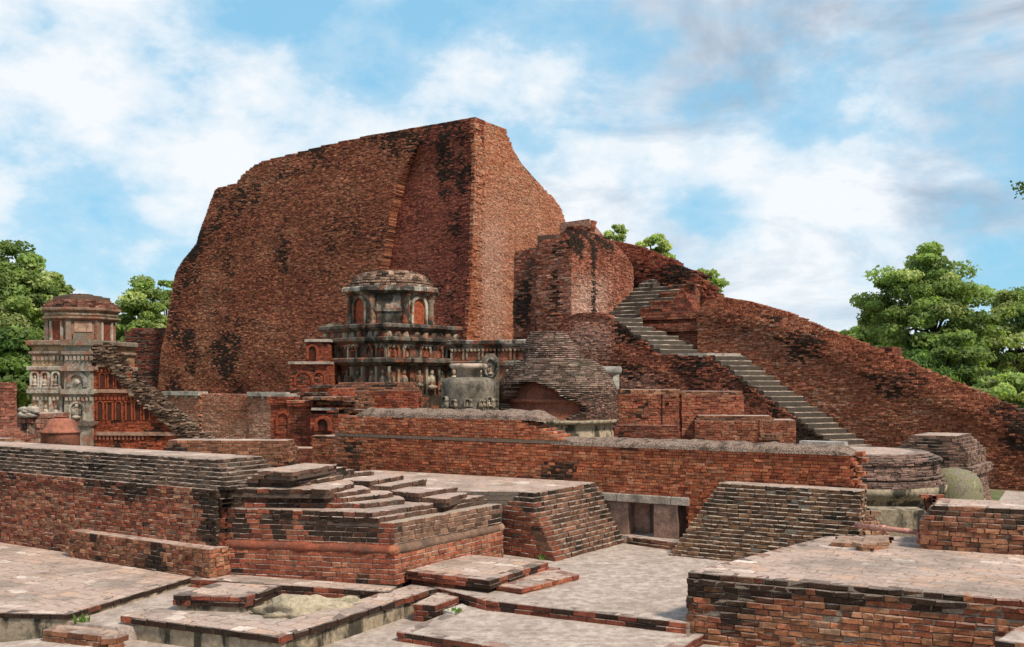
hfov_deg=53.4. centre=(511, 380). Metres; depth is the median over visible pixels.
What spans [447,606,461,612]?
weed tuft
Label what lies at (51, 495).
brick wall
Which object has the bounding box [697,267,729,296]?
tree
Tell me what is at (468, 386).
votive stupa
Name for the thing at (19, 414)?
loose stone
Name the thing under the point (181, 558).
brick bench
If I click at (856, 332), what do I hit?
tree
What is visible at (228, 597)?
brick slab
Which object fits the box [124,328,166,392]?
brick wall
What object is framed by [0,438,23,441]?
brick ledge
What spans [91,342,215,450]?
brick wall
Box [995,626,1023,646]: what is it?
brick pier
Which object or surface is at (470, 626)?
apron floor
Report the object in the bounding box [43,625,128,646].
brick step
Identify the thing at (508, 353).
frieze wall
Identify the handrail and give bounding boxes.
[854,523,919,543]
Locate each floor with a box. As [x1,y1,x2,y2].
[0,615,726,646]
[231,613,289,622]
[396,606,703,646]
[403,543,729,633]
[621,533,653,539]
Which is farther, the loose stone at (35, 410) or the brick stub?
the loose stone at (35, 410)
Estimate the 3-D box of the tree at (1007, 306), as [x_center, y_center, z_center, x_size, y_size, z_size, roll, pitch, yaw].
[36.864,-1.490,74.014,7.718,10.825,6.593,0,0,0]
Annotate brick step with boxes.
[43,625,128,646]
[406,554,548,592]
[413,592,458,621]
[496,567,578,593]
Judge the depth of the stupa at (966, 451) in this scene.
24.13 m
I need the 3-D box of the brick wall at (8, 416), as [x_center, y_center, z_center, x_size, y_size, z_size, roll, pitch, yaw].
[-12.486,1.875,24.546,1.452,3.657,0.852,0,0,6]
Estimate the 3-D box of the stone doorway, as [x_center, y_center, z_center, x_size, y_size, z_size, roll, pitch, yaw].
[2.090,2.252,17.262,2.122,0.697,0.520,0,0,31]
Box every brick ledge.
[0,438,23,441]
[831,535,863,546]
[852,535,893,551]
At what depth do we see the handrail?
13.77 m
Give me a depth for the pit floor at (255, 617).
11.90 m
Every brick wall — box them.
[0,382,30,442]
[0,441,276,552]
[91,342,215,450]
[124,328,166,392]
[163,439,299,466]
[298,447,313,463]
[312,407,868,525]
[669,481,889,561]
[686,506,688,528]
[696,297,1023,490]
[919,498,1023,554]
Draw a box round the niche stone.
[482,353,498,409]
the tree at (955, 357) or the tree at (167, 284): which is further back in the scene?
the tree at (167, 284)
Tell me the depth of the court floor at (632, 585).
12.92 m
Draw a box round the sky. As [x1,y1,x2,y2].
[0,0,1023,352]
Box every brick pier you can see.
[877,347,901,355]
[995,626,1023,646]
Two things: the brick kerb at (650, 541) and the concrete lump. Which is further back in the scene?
the brick kerb at (650, 541)
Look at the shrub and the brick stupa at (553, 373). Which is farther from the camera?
the shrub
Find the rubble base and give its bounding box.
[17,412,69,442]
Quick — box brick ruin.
[335,382,422,411]
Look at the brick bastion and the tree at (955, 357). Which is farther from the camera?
the tree at (955, 357)
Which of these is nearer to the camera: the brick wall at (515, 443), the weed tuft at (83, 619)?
the weed tuft at (83, 619)
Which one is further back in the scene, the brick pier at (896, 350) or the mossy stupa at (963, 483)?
the brick pier at (896, 350)
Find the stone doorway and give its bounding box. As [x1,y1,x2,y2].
[601,492,689,538]
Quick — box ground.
[19,404,1023,588]
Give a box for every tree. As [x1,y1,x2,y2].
[0,240,60,339]
[0,324,41,412]
[36,271,75,334]
[115,274,168,341]
[151,279,173,317]
[603,224,628,242]
[635,232,675,258]
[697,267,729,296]
[839,323,895,345]
[849,241,1006,351]
[901,329,999,386]
[975,286,1023,391]
[1010,180,1023,199]
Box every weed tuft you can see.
[72,612,90,623]
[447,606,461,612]
[538,554,545,559]
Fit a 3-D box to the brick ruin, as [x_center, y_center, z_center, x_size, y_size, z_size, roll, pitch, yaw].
[-4.130,1.880,31.226,2.681,3.649,2.122,0,0,6]
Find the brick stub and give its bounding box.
[919,493,943,511]
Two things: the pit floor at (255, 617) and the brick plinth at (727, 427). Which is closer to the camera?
the pit floor at (255, 617)
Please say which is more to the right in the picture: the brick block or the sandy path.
the brick block
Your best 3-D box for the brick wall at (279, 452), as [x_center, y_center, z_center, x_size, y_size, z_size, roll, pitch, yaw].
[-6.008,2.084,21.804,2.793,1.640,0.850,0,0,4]
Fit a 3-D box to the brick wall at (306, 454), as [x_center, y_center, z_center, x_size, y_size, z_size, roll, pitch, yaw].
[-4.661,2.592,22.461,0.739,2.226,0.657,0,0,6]
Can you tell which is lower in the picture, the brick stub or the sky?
the brick stub
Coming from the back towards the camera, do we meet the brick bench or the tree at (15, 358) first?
the tree at (15, 358)
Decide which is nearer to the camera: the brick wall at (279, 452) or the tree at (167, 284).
the brick wall at (279, 452)
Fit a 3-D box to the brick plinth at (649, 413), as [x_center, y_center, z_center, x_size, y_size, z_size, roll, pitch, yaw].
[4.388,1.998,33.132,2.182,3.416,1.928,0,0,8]
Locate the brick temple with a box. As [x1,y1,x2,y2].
[158,117,723,438]
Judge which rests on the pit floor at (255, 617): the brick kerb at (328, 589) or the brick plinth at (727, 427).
the brick kerb at (328, 589)
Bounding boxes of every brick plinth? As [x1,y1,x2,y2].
[614,389,680,438]
[680,391,743,439]
[693,415,773,442]
[758,419,795,443]
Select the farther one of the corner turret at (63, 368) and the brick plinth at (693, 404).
the corner turret at (63, 368)
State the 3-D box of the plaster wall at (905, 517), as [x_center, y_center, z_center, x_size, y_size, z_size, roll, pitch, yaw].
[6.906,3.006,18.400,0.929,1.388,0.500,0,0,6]
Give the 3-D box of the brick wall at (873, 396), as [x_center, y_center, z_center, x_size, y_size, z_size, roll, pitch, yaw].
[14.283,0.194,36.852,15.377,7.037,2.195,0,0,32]
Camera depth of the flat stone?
12.49 m
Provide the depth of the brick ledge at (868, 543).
12.98 m
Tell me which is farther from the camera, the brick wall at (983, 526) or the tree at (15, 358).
the tree at (15, 358)
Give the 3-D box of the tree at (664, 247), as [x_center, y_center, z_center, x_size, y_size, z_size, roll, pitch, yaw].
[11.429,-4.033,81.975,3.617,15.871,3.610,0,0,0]
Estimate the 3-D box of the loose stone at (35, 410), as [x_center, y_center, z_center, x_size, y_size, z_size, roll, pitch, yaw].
[-12.424,0.782,26.503,0.237,0.197,0.223,0,0,-44]
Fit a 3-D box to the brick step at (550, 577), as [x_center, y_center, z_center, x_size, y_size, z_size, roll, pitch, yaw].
[0.418,2.693,13.563,0.683,0.119,1.563,0,0,26]
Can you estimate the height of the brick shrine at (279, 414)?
3.269 m
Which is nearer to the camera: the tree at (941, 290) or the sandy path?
the sandy path
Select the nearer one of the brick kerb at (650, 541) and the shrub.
the brick kerb at (650, 541)
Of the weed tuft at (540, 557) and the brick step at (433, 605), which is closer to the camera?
the brick step at (433, 605)
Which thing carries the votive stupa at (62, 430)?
on the ground
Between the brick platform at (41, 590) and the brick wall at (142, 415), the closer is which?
the brick platform at (41, 590)
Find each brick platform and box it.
[0,542,192,641]
[686,536,1023,646]
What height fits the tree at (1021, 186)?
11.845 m
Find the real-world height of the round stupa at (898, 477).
2.166 m
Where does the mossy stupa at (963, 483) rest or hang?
on the ground
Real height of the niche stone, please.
4.510 m
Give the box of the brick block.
[370,470,624,560]
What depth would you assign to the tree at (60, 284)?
71.61 m
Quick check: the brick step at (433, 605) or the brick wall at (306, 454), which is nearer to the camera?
the brick step at (433, 605)
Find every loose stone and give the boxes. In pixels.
[17,412,24,417]
[27,412,36,417]
[31,407,40,413]
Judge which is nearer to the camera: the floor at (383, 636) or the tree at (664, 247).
the floor at (383, 636)
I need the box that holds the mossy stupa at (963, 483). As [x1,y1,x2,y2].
[941,468,983,499]
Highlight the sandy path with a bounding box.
[68,585,298,640]
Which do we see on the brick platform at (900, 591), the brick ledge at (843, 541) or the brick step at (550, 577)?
the brick ledge at (843, 541)
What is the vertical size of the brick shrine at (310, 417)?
3.610 m
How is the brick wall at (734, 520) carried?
on the court floor at (632, 585)
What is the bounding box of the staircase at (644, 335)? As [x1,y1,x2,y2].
[557,279,871,446]
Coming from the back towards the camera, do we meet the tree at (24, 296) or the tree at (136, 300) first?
the tree at (136, 300)
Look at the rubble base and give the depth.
26.58 m
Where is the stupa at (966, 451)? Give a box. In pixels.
[897,432,992,499]
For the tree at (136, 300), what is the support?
on the ground
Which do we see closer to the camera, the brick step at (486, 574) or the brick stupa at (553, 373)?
the brick step at (486, 574)
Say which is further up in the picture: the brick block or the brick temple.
the brick temple
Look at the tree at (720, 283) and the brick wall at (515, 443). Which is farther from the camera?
the tree at (720, 283)
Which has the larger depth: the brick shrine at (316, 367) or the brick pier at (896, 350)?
the brick pier at (896, 350)
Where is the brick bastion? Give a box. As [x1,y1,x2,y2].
[218,463,504,584]
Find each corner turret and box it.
[26,293,137,445]
[318,270,463,408]
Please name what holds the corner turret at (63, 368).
on the ground
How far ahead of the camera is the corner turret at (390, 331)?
38.48 m
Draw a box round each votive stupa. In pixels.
[39,416,81,445]
[441,363,498,409]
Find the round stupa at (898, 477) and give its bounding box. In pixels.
[849,446,947,509]
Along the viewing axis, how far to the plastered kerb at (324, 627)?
11.34 m
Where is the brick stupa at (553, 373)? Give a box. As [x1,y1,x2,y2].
[499,331,621,500]
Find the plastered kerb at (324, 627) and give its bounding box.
[120,585,437,646]
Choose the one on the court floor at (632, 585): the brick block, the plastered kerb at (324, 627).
the brick block
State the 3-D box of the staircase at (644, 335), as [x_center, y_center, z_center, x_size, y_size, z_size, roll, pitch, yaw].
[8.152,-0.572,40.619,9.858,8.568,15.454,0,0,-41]
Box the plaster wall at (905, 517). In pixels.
[866,506,924,536]
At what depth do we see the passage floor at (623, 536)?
17.03 m
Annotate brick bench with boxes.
[68,529,230,578]
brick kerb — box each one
[190,575,396,598]
[624,534,678,549]
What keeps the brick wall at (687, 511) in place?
on the passage floor at (623, 536)
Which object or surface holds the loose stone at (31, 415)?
on the rubble base
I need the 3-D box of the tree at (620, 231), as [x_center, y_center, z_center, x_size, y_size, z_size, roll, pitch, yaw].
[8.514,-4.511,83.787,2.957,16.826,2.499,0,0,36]
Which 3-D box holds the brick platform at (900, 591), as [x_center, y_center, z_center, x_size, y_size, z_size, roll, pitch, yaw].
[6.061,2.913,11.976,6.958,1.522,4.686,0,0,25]
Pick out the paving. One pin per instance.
(1012, 496)
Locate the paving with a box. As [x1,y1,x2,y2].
[999,491,1023,501]
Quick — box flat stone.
[443,604,466,614]
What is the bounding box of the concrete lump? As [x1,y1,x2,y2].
[250,594,364,618]
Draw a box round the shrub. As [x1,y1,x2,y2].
[972,370,1023,408]
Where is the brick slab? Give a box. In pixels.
[173,582,281,611]
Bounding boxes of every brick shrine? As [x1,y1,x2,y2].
[267,394,299,438]
[286,385,364,446]
[288,339,339,412]
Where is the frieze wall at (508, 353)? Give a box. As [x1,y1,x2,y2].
[444,339,525,382]
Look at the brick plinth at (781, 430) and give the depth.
31.21 m
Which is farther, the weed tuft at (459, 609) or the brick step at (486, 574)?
the brick step at (486, 574)

